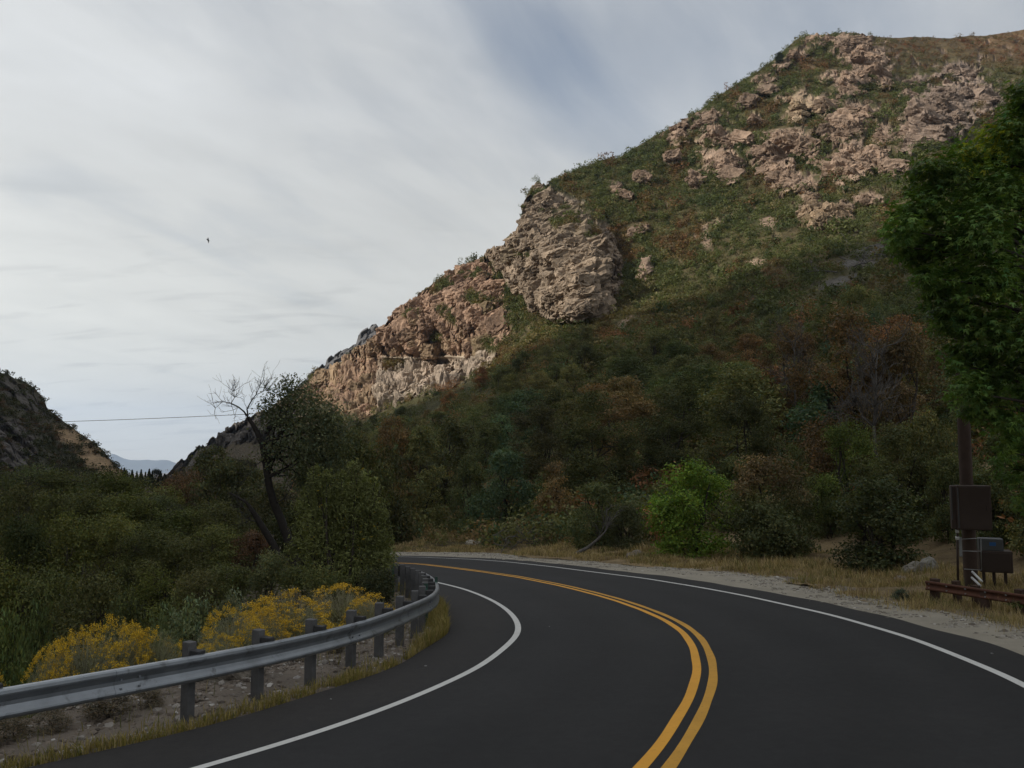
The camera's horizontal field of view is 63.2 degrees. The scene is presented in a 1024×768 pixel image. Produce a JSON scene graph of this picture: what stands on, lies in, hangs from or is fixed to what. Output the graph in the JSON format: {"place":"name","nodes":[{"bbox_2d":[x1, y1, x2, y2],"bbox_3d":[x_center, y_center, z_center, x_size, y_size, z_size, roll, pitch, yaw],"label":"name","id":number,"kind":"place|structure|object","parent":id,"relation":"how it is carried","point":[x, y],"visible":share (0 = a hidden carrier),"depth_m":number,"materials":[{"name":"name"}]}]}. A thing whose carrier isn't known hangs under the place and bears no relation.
{"place":"outdoors","nodes":[
{"label":"outdoors","id":0,"kind":"place"},
{"bbox_2d":[0,373,142,496],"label":"hill","id":1,"kind":"structure","parent":0,"point":[12,449],"depth_m":273.57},
{"bbox_2d":[0,368,142,498],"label":"hillside brush","id":2,"kind":"object","parent":1,"relation":"on","point":[77,463],"visible":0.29,"depth_m":270.20,"materials":[{"name":"green plant"}]},
{"bbox_2d":[109,454,175,472],"bbox_3d":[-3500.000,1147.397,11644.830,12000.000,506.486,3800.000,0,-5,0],"label":"mountains","id":3,"kind":"structure","parent":0,"point":[165,466],"depth_m":11643.94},
{"bbox_2d":[0,580,453,767],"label":"grass","id":4,"kind":"structure","parent":0,"point":[438,621],"depth_m":10.00,"materials":[{"name":"plant"}]},
{"bbox_2d":[0,473,1020,767],"bbox_3d":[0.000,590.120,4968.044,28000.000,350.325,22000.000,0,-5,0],"label":"ground","id":5,"kind":"structure","parent":0,"point":[168,699],"depth_m":10.57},
{"bbox_2d":[0,591,30,719],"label":"sagebrush","id":6,"kind":"object","parent":5,"relation":"on","point":[9,669],"visible":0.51,"depth_m":13.64,"materials":[{"name":"green plant"}]},
{"bbox_2d":[0,551,54,681],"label":"willow bush","id":7,"kind":"object","parent":5,"relation":"on","point":[5,584],"visible":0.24,"depth_m":23.55,"materials":[{"name":"green plant"}]},
{"bbox_2d":[0,475,57,578],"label":"willow bush","id":8,"kind":"object","parent":5,"relation":"on","point":[21,502],"visible":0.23,"depth_m":41.78,"materials":[{"name":"green plant"}]},
{"bbox_2d":[11,580,57,681],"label":"sagebrush","id":9,"kind":"object","parent":5,"relation":"on","point":[31,642],"visible":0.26,"depth_m":17.04,"materials":[{"name":"green plant"}]},
{"bbox_2d":[0,503,71,640],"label":"willow bush","id":10,"kind":"object","parent":5,"relation":"on","point":[25,535],"visible":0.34,"depth_m":31.09,"materials":[{"name":"green plant"}]},
{"bbox_2d":[0,455,72,564],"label":"willow bush","id":11,"kind":"object","parent":5,"relation":"on","point":[32,472],"visible":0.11,"depth_m":50.64,"materials":[{"name":"green plant"}]},
{"bbox_2d":[15,643,79,718],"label":"rabbitbrush","id":12,"kind":"object","parent":5,"relation":"on","point":[42,677],"visible":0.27,"depth_m":10.83,"materials":[{"name":"yellow plant"}]},
{"bbox_2d":[0,553,95,686],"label":"willow bush","id":13,"kind":"object","parent":5,"relation":"on","point":[30,592],"visible":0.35,"depth_m":23.75,"materials":[{"name":"green plant"}]},
{"bbox_2d":[12,485,92,608],"bbox_3d":[-21.701,7.984,39.140,4.119,6.498,5.484,2,-5,-25],"label":"willow bush","id":14,"kind":"object","parent":5,"relation":"on","point":[52,503],"visible":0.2,"depth_m":39.33,"materials":[{"name":"green plant"}]},
{"bbox_2d":[16,462,93,515],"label":"willow bush","id":15,"kind":"object","parent":5,"relation":"on","point":[55,476],"visible":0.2,"depth_m":50.82,"materials":[{"name":"green plant"}]},
{"bbox_2d":[8,506,116,649],"bbox_3d":[-17.281,7.844,32.169,4.466,6.520,4.424,0,-5,-5],"label":"willow bush","id":16,"kind":"object","parent":5,"relation":"on","point":[68,539],"visible":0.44,"depth_m":31.63,"materials":[{"name":"green plant"}]},
{"bbox_2d":[36,620,129,708],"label":"rabbitbrush","id":17,"kind":"object","parent":5,"relation":"on","point":[83,667],"visible":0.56,"depth_m":11.24,"materials":[{"name":"yellow plant"}]},
{"bbox_2d":[42,560,141,669],"bbox_3d":[-11.429,7.098,22.767,3.294,4.542,3.277,-5,-7,44],"label":"willow bush","id":18,"kind":"object","parent":5,"relation":"on","point":[98,588],"visible":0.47,"depth_m":22.52,"materials":[{"name":"green plant"}]},
{"bbox_2d":[48,479,144,576],"bbox_3d":[-19.286,7.477,38.900,4.658,6.021,4.649,2,-5,-25],"label":"willow bush","id":19,"kind":"object","parent":5,"relation":"on","point":[86,503],"visible":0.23,"depth_m":38.40,"materials":[{"name":"green plant"}]},
{"bbox_2d":[56,463,149,546],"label":"willow bush","id":20,"kind":"object","parent":5,"relation":"on","point":[118,480],"visible":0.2,"depth_m":50.18,"materials":[{"name":"green plant"}]},
{"bbox_2d":[73,693,139,720],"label":"dry weed","id":21,"kind":"object","parent":5,"relation":"on","point":[95,708],"visible":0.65,"depth_m":9.89,"materials":[{"name":"brown plant"}]},
{"bbox_2d":[71,503,143,625],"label":"willow bush","id":22,"kind":"object","parent":5,"relation":"on","point":[112,533],"visible":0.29,"depth_m":33.05,"materials":[{"name":"green plant"}]},
{"bbox_2d":[81,614,154,670],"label":"rabbitbrush","id":23,"kind":"object","parent":5,"relation":"on","point":[127,656],"visible":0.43,"depth_m":11.82,"materials":[{"name":"yellow plant"}]},
{"bbox_2d":[98,579,150,654],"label":"sagebrush","id":24,"kind":"object","parent":5,"relation":"on","point":[136,615],"visible":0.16,"depth_m":20.01,"materials":[{"name":"green plant"}]},
{"bbox_2d":[71,488,181,576],"bbox_3d":[-17.571,7.351,38.535,5.683,5.028,4.269,2,-5,-21],"label":"willow bush","id":25,"kind":"object","parent":5,"relation":"on","point":[139,508],"visible":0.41,"depth_m":38.53,"materials":[{"name":"green plant"}]},
{"bbox_2d":[106,519,177,629],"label":"willow bush","id":26,"kind":"object","parent":5,"relation":"on","point":[146,548],"visible":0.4,"depth_m":31.20,"materials":[{"name":"green plant"}]},
{"bbox_2d":[99,561,197,649],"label":"willow bush","id":27,"kind":"object","parent":5,"relation":"on","point":[141,592],"visible":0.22,"depth_m":26.34,"materials":[{"name":"green plant"}]},
{"bbox_2d":[126,625,182,664],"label":"rabbitbrush","id":28,"kind":"object","parent":5,"relation":"on","point":[159,654],"visible":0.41,"depth_m":12.23,"materials":[{"name":"yellow plant"}]},
{"bbox_2d":[118,531,224,613],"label":"willow bush","id":29,"kind":"object","parent":5,"relation":"on","point":[180,548],"visible":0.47,"depth_m":30.41,"materials":[{"name":"green plant"}]},
{"bbox_2d":[146,464,219,536],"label":"willow bush","id":30,"kind":"object","parent":5,"relation":"on","point":[182,484],"visible":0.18,"depth_m":52.32,"materials":[{"name":"green plant"}]},
{"bbox_2d":[130,504,236,573],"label":"willow bush","id":31,"kind":"object","parent":5,"relation":"on","point":[173,518],"visible":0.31,"depth_m":38.31,"materials":[{"name":"green plant"}]},
{"bbox_2d":[145,561,233,657],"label":"willow bush","id":32,"kind":"object","parent":5,"relation":"on","point":[200,584],"visible":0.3,"depth_m":23.32,"materials":[{"name":"green plant"}]},
{"bbox_2d":[158,588,220,656],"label":"sagebrush","id":33,"kind":"object","parent":5,"relation":"on","point":[186,622],"visible":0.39,"depth_m":16.96,"materials":[{"name":"green plant"}]},
{"bbox_2d":[163,496,259,564],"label":"willow bush","id":34,"kind":"object","parent":5,"relation":"on","point":[226,512],"visible":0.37,"depth_m":38.36,"materials":[{"name":"green plant"}]},
{"bbox_2d":[161,521,265,588],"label":"willow bush","id":35,"kind":"object","parent":5,"relation":"on","point":[219,546],"visible":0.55,"depth_m":31.73,"materials":[{"name":"green plant"}]},
{"bbox_2d":[183,441,245,512],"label":"tree","id":36,"kind":"object","parent":5,"relation":"on","point":[204,461],"visible":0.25,"depth_m":61.06,"materials":[{"name":"green plant"}]},
{"bbox_2d":[0,559,438,722],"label":"guardrail","id":37,"kind":"object","parent":5,"relation":"on","point":[189,668],"visible":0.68,"depth_m":9.97,"materials":[{"name":"metal"}]},
{"bbox_2d":[186,457,264,563],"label":"bush","id":38,"kind":"object","parent":5,"relation":"on","point":[226,470],"visible":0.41,"depth_m":47.08,"materials":[{"name":"green plant"}]},
{"bbox_2d":[175,559,282,643],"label":"willow bush","id":39,"kind":"object","parent":5,"relation":"on","point":[236,577],"visible":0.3,"depth_m":24.46,"materials":[{"name":"green plant"}]},
{"bbox_2d":[191,601,272,651],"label":"rabbitbrush","id":40,"kind":"object","parent":5,"relation":"on","point":[244,638],"visible":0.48,"depth_m":13.55,"materials":[{"name":"yellow plant"}]},
{"bbox_2d":[225,528,271,586],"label":"bush","id":41,"kind":"object","parent":5,"relation":"on","point":[254,542],"visible":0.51,"depth_m":32.20,"materials":[{"name":"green plant"}]},
{"bbox_2d":[244,546,292,624],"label":"bush","id":42,"kind":"object","parent":5,"relation":"on","point":[260,580],"visible":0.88,"depth_m":23.17,"materials":[{"name":"green plant"}]},
{"bbox_2d":[238,478,302,569],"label":"tree","id":43,"kind":"object","parent":5,"relation":"on","point":[267,508],"visible":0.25,"depth_m":40.97,"materials":[{"name":"green plant"}]},
{"bbox_2d":[206,361,362,601],"bbox_3d":[-7.374,3.440,27.319,5.218,8.389,3.437,-1,-5,12],"label":"leaning tree","id":44,"kind":"object","parent":5,"relation":"on","point":[309,419],"visible":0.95,"depth_m":27.10,"materials":[{"name":"green plant"}]},
{"bbox_2d":[234,587,342,637],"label":"rabbitbrush","id":45,"kind":"object","parent":5,"relation":"on","point":[292,628],"visible":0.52,"depth_m":15.54,"materials":[{"name":"yellow plant"}]},
{"bbox_2d":[273,554,359,609],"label":"bush","id":46,"kind":"object","parent":5,"relation":"on","point":[316,580],"visible":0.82,"depth_m":20.43,"materials":[{"name":"green plant"}]},
{"bbox_2d":[294,582,387,627],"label":"rabbitbrush","id":47,"kind":"object","parent":5,"relation":"on","point":[338,608],"visible":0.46,"depth_m":17.55,"materials":[{"name":"yellow plant"}]},
{"bbox_2d":[283,449,400,611],"bbox_3d":[-4.615,4.106,22.451,3.448,4.696,2.698,-3,-6,31],"label":"willow bush","id":48,"kind":"object","parent":5,"relation":"on","point":[350,539],"visible":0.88,"depth_m":22.18,"materials":[{"name":"green plant"}]},
{"bbox_2d":[319,425,399,551],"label":"tree","id":49,"kind":"object","parent":5,"relation":"on","point":[383,478],"visible":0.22,"depth_m":61.24,"materials":[{"name":"green plant"}]},
{"bbox_2d":[352,559,401,607],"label":"bush","id":50,"kind":"object","parent":5,"relation":"on","point":[377,582],"visible":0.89,"depth_m":20.34,"materials":[{"name":"green plant"}]},
{"bbox_2d":[351,439,422,551],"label":"tree","id":51,"kind":"object","parent":5,"relation":"on","point":[397,509],"visible":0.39,"depth_m":64.38,"materials":[{"name":"green plant"}]},
{"bbox_2d":[949,334,992,586],"bbox_3d":[11.626,1.872,21.145,0.973,8.115,1.071,2,-5,-23],"label":"utility pole","id":52,"kind":"object","parent":5,"relation":"on","point":[970,509],"visible":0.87,"depth_m":21.04,"materials":[{"name":"brown wood"}]},
{"bbox_2d":[925,578,1023,614],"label":"rusty guardrail","id":53,"kind":"object","parent":5,"relation":"on","point":[957,590],"visible":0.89,"depth_m":17.93,"materials":[{"name":"metal"}]},
{"bbox_2d":[0,0,1023,462],"label":"sky","id":54,"kind":"structure","parent":0,"point":[334,159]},
{"bbox_2d":[27,555,1023,767],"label":"road","id":55,"kind":"structure","parent":0,"point":[585,680],"depth_m":10.03,"materials":[{"name":"asphalt"}]},
{"bbox_2d":[192,582,520,767],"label":"white edge line","id":56,"kind":"object","parent":55,"relation":"on","point":[514,637],"visible":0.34,"depth_m":10.05,"materials":[{"name":"paint"}]},
{"bbox_2d":[405,563,700,767],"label":"yellow center line","id":57,"kind":"object","parent":55,"relation":"on","point":[647,759],"visible":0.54,"depth_m":9.88,"materials":[{"name":"paint"}]},
{"bbox_2d":[414,563,717,767],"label":"yellow center line","id":58,"kind":"object","parent":55,"relation":"on","point":[674,759],"visible":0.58,"depth_m":9.87,"materials":[{"name":"paint"}]},
{"bbox_2d":[392,556,1023,687],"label":"white edge line","id":59,"kind":"object","parent":55,"relation":"on","point":[1010,678],"visible":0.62,"depth_m":13.85,"materials":[{"name":"paint"}]},
{"bbox_2d":[144,30,1023,618],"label":"hill","id":60,"kind":"structure","parent":0,"point":[250,444],"depth_m":289.99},
{"bbox_2d":[355,413,421,529],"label":"tree","id":61,"kind":"object","parent":60,"relation":"on","point":[388,430],"visible":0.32,"depth_m":75.45,"materials":[{"name":"green plant"}]},
{"bbox_2d":[398,423,451,527],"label":"tree","id":62,"kind":"object","parent":60,"relation":"on","point":[426,446],"visible":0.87,"depth_m":73.71,"materials":[{"name":"green plant"}]},
{"bbox_2d":[417,415,485,503],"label":"tree","id":63,"kind":"object","parent":60,"relation":"on","point":[451,428],"visible":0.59,"depth_m":87.20,"materials":[{"name":"green plant"}]},
{"bbox_2d":[462,419,504,471],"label":"tree","id":64,"kind":"object","parent":60,"relation":"on","point":[493,429],"visible":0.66,"depth_m":104.09,"materials":[{"name":"green plant"}]},
{"bbox_2d":[456,443,542,535],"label":"tree","id":65,"kind":"object","parent":60,"relation":"on","point":[503,464],"visible":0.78,"depth_m":67.21,"materials":[{"name":"green plant"}]},
{"bbox_2d":[487,398,539,460],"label":"tree","id":66,"kind":"object","parent":60,"relation":"on","point":[506,426],"visible":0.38,"depth_m":106.25,"materials":[{"name":"green plant"}]},
{"bbox_2d":[489,385,546,438],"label":"tree","id":67,"kind":"object","parent":60,"relation":"on","point":[518,394],"visible":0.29,"depth_m":120.38,"materials":[{"name":"green plant"}]},
{"bbox_2d":[502,399,572,479],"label":"tree","id":68,"kind":"object","parent":60,"relation":"on","point":[545,441],"visible":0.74,"depth_m":83.11,"materials":[{"name":"green plant"}]},
{"bbox_2d":[529,459,580,527],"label":"tree","id":69,"kind":"object","parent":60,"relation":"on","point":[556,494],"visible":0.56,"depth_m":58.58,"materials":[{"name":"green plant"}]},
{"bbox_2d":[174,33,1000,470],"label":"rocks","id":70,"kind":"object","parent":60,"relation":"on","point":[580,269],"visible":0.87,"depth_m":290.97,"materials":[{"name":"stone"}]},
{"bbox_2d":[559,477,627,549],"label":"bush","id":71,"kind":"object","parent":60,"relation":"on","point":[601,491],"visible":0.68,"depth_m":45.69,"materials":[{"name":"green plant"}]},
{"bbox_2d":[543,385,651,500],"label":"tree","id":72,"kind":"object","parent":60,"relation":"on","point":[591,468],"visible":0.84,"depth_m":65.77,"materials":[{"name":"green plant"}]},
{"bbox_2d":[583,393,644,463],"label":"tree","id":73,"kind":"object","parent":60,"relation":"on","point":[617,413],"visible":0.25,"depth_m":80.99,"materials":[{"name":"green plant"}]},
{"bbox_2d":[598,373,649,443],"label":"tree","id":74,"kind":"object","parent":60,"relation":"on","point":[630,393],"visible":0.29,"depth_m":91.41,"materials":[{"name":"green plant"}]},
{"bbox_2d":[604,501,649,550],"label":"bush","id":75,"kind":"object","parent":60,"relation":"on","point":[633,524],"visible":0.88,"depth_m":43.17,"materials":[{"name":"green plant"}]},
{"bbox_2d":[604,355,660,396],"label":"tree","id":76,"kind":"object","parent":60,"relation":"on","point":[630,363],"visible":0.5,"depth_m":117.11,"materials":[{"name":"green plant"}]},
{"bbox_2d":[289,278,1023,549],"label":"undergrowth","id":77,"kind":"object","parent":60,"relation":"on","point":[555,526],"visible":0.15,"depth_m":73.87,"materials":[{"name":"green plant"}]},
{"bbox_2d":[306,28,1023,389],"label":"hillside brush","id":78,"kind":"object","parent":60,"relation":"on","point":[666,304],"visible":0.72,"depth_m":252.36,"materials":[{"name":"green plant"}]},
{"bbox_2d":[632,385,709,481],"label":"tree","id":79,"kind":"object","parent":60,"relation":"on","point":[668,454],"visible":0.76,"depth_m":68.10,"materials":[{"name":"green plant"}]},
{"bbox_2d":[644,372,718,447],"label":"tree","id":80,"kind":"object","parent":60,"relation":"on","point":[689,387],"visible":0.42,"depth_m":82.32,"materials":[{"name":"green plant"}]},
{"bbox_2d":[636,454,741,559],"bbox_3d":[8.212,5.772,38.068,4.525,5.129,4.773,-3,-6,33],"label":"tree","id":81,"kind":"object","parent":60,"relation":"on","point":[668,512],"visible":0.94,"depth_m":37.55,"materials":[{"name":"green plant"}]},
{"bbox_2d":[663,361,723,431],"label":"tree","id":82,"kind":"object","parent":60,"relation":"on","point":[706,370],"visible":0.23,"depth_m":90.84,"materials":[{"name":"green plant"}]},
{"bbox_2d":[389,528,1023,631],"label":"dry grass","id":83,"kind":"structure","parent":60,"relation":"on","point":[819,566],"depth_m":27.91,"materials":[{"name":"plant"}]},
{"bbox_2d":[705,450,761,531],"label":"tree","id":84,"kind":"object","parent":60,"relation":"on","point":[727,466],"visible":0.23,"depth_m":45.78,"materials":[{"name":"green plant"}]},
{"bbox_2d":[694,385,787,488],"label":"tree","id":85,"kind":"object","parent":60,"relation":"on","point":[745,409],"visible":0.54,"depth_m":56.12,"materials":[{"name":"green plant"}]},
{"bbox_2d":[691,364,795,458],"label":"tree","id":86,"kind":"object","parent":60,"relation":"on","point":[747,379],"visible":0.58,"depth_m":71.83,"materials":[{"name":"green plant"}]},
{"bbox_2d":[713,451,831,559],"bbox_3d":[10.878,5.165,34.481,4.727,4.749,5.015,1,-5,-16],"label":"bush","id":87,"kind":"object","parent":60,"relation":"on","point":[782,534],"visible":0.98,"depth_m":34.04,"materials":[{"name":"green plant"}]},
{"bbox_2d":[750,319,827,442],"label":"tree","id":88,"kind":"object","parent":60,"relation":"on","point":[788,346],"visible":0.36,"depth_m":74.48,"materials":[{"name":"green plant"}]},
{"bbox_2d":[760,306,831,434],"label":"bare tree","id":89,"kind":"object","parent":60,"relation":"on","point":[798,361],"visible":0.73,"depth_m":72.31,"materials":[{"name":"brown plant"}]},
{"bbox_2d":[792,471,841,538],"bbox_3d":[14.157,5.676,38.524,2.292,3.355,2.173,-2,-5,24],"label":"tree","id":90,"kind":"object","parent":60,"relation":"on","point":[809,485],"visible":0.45,"depth_m":38.28,"materials":[{"name":"green plant"}]},
{"bbox_2d":[777,360,864,451],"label":"tree","id":91,"kind":"object","parent":60,"relation":"on","point":[815,398],"visible":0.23,"depth_m":60.07,"materials":[{"name":"green plant"}]},
{"bbox_2d":[807,412,893,527],"bbox_3d":[15.651,4.109,38.667,4.195,5.603,4.360,-2,-5,20],"label":"tree","id":92,"kind":"object","parent":60,"relation":"on","point":[837,435],"visible":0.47,"depth_m":38.46,"materials":[{"name":"green plant"}]},
{"bbox_2d":[775,298,936,484],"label":"tree","id":93,"kind":"object","parent":60,"relation":"on","point":[842,376],"visible":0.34,"depth_m":49.12,"materials":[{"name":"green plant"}]},
{"bbox_2d":[818,314,918,457],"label":"bare tree","id":94,"kind":"object","parent":60,"relation":"on","point":[874,403],"visible":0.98,"depth_m":42.56,"materials":[{"name":"brown plant"}]},
{"bbox_2d":[824,471,938,573],"bbox_3d":[12.790,4.949,29.003,4.066,3.812,3.773,-4,-6,40],"label":"bush","id":95,"kind":"object","parent":60,"relation":"on","point":[874,554],"visible":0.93,"depth_m":28.51,"materials":[{"name":"green plant"}]},
{"bbox_2d":[834,419,950,541],"bbox_3d":[16.020,4.067,34.742,4.944,5.379,5.012,4,-6,-42],"label":"tree","id":96,"kind":"object","parent":60,"relation":"on","point":[912,469],"visible":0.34,"depth_m":34.04,"materials":[{"name":"green plant"}]},
{"bbox_2d":[851,318,957,478],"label":"tree","id":97,"kind":"object","parent":60,"relation":"on","point":[903,353],"visible":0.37,"depth_m":45.68,"materials":[{"name":"green plant"}]},
{"bbox_2d":[898,405,958,518],"bbox_3d":[17.328,3.619,34.640,2.595,5.517,2.841,0,-5,3],"label":"tree","id":98,"kind":"object","parent":60,"relation":"on","point":[924,428],"visible":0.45,"depth_m":34.20,"materials":[{"name":"green plant"}]},
{"bbox_2d":[920,451,975,543],"bbox_3d":[16.421,4.286,31.183,2.145,3.702,2.348,-1,-5,7],"label":"tree","id":99,"kind":"object","parent":60,"relation":"on","point":[942,477],"visible":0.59,"depth_m":31.00,"materials":[{"name":"green plant"}]},
{"bbox_2d":[876,68,1023,516],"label":"maple tree","id":100,"kind":"object","parent":60,"relation":"on","point":[984,195],"visible":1,"depth_m":16.16,"materials":[{"name":"green plant"}]},
{"bbox_2d":[942,466,1020,549],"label":"bush","id":101,"kind":"object","parent":60,"relation":"on","point":[981,479],"visible":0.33,"depth_m":27.32,"materials":[{"name":"green plant"}]},
{"bbox_2d":[977,537,1012,585],"bbox_3d":[12.544,4.843,21.590,0.746,1.659,0.520,-2,-5,23],"label":"equipment box","id":102,"kind":"object","parent":60,"relation":"on","point":[997,557],"visible":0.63,"depth_m":21.44,"materials":[{"name":"brown paint"}]},
{"bbox_2d":[972,432,1023,534],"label":"tree","id":103,"kind":"object","parent":60,"relation":"on","point":[989,443],"visible":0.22,"depth_m":28.18,"materials":[{"name":"green plant"}]},
{"bbox_2d":[996,455,1023,557],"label":"tree","id":104,"kind":"object","parent":60,"relation":"on","point":[1017,539],"visible":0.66,"depth_m":24.91,"materials":[{"name":"green plant"}]},
{"bbox_2d":[390,552,1023,654],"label":"gravel shoulder","id":105,"kind":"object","parent":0,"point":[1016,644],"visible":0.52,"depth_m":20.35},
{"bbox_2d":[0,552,1023,767],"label":"loose stones","id":106,"kind":"object","parent":105,"relation":"on","point":[109,722],"visible":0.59,"depth_m":12.18,"materials":[{"name":"gravel"}]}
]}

